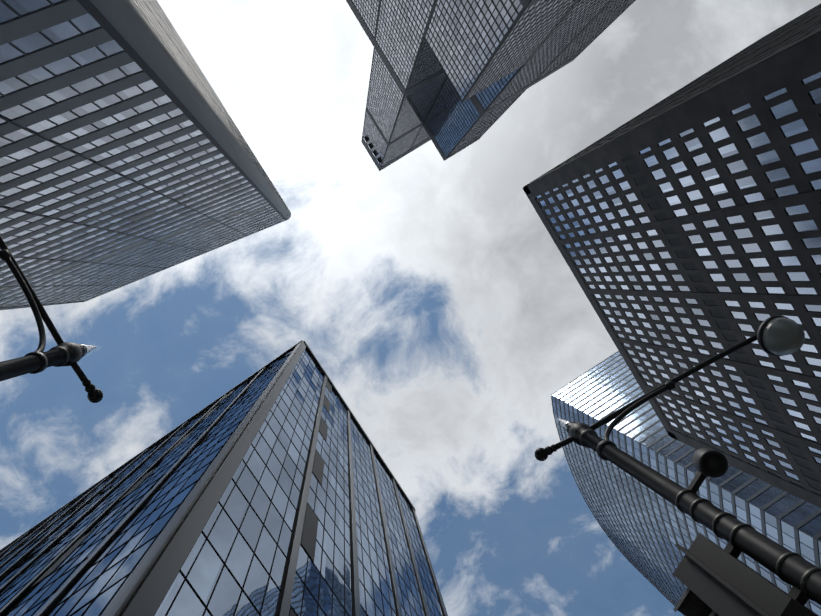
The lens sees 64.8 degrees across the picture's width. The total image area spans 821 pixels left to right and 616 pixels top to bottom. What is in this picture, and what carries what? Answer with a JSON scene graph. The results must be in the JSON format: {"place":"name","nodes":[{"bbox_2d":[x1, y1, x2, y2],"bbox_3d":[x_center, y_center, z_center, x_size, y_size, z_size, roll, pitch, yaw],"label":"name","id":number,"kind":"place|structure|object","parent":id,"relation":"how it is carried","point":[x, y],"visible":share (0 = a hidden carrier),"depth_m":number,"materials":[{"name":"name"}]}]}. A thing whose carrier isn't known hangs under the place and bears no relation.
{"place":"outdoors","nodes":[
{"label":"outdoors","id":0,"kind":"place"},
{"bbox_2d":[0,0,820,615],"label":"sky","id":1,"kind":"structure","parent":0,"point":[432,293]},
{"label":"ground","id":2,"kind":"structure","parent":0,"visible":0},
{"bbox_2d":[0,236,102,402],"bbox_3d":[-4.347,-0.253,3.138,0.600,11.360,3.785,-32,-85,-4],"label":"street light pole","id":3,"kind":"object","parent":2,"relation":"on","point":[60,354],"visible":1,"depth_m":7.81,"materials":[{"name":"black metal"}]},
{"bbox_2d":[0,0,290,309],"bbox_3d":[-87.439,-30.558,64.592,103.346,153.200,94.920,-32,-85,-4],"label":"skyscraper","id":4,"kind":"structure","parent":2,"relation":"on","point":[127,156],"depth_m":59.87,"materials":[{"name":"clear glass"}]},
{"bbox_2d":[0,340,447,615],"bbox_3d":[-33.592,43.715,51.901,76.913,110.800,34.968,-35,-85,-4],"label":"skyscraper","id":5,"kind":"structure","parent":2,"relation":"on","point":[272,488],"depth_m":44.48,"materials":[{"name":"blue glass"}]},
{"bbox_2d":[346,0,635,170],"bbox_3d":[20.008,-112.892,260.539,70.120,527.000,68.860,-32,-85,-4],"label":"skyscraper","id":6,"kind":"structure","parent":2,"relation":"on","point":[449,78],"depth_m":220.43,"materials":[{"name":"grey glass"}]},
{"bbox_2d":[522,3,820,507],"bbox_3d":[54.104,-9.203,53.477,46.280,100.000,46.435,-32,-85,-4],"label":"skyscraper","id":7,"kind":"structure","parent":2,"relation":"on","point":[682,225],"depth_m":64.76,"materials":[{"name":"clear glass"}]},
{"bbox_2d":[535,315,820,615],"bbox_3d":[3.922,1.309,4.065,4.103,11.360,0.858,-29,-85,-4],"label":"street light pole","id":8,"kind":"object","parent":2,"relation":"on","point":[714,579],"visible":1,"depth_m":5.22,"materials":[{"name":"black metal"}]},
{"bbox_2d":[551,351,820,615],"bbox_3d":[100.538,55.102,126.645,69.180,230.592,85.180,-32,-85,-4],"label":"curved glass tower","id":9,"kind":"structure","parent":2,"relation":"on","point":[646,529],"depth_m":157.26,"materials":[{"name":"blue glass"}]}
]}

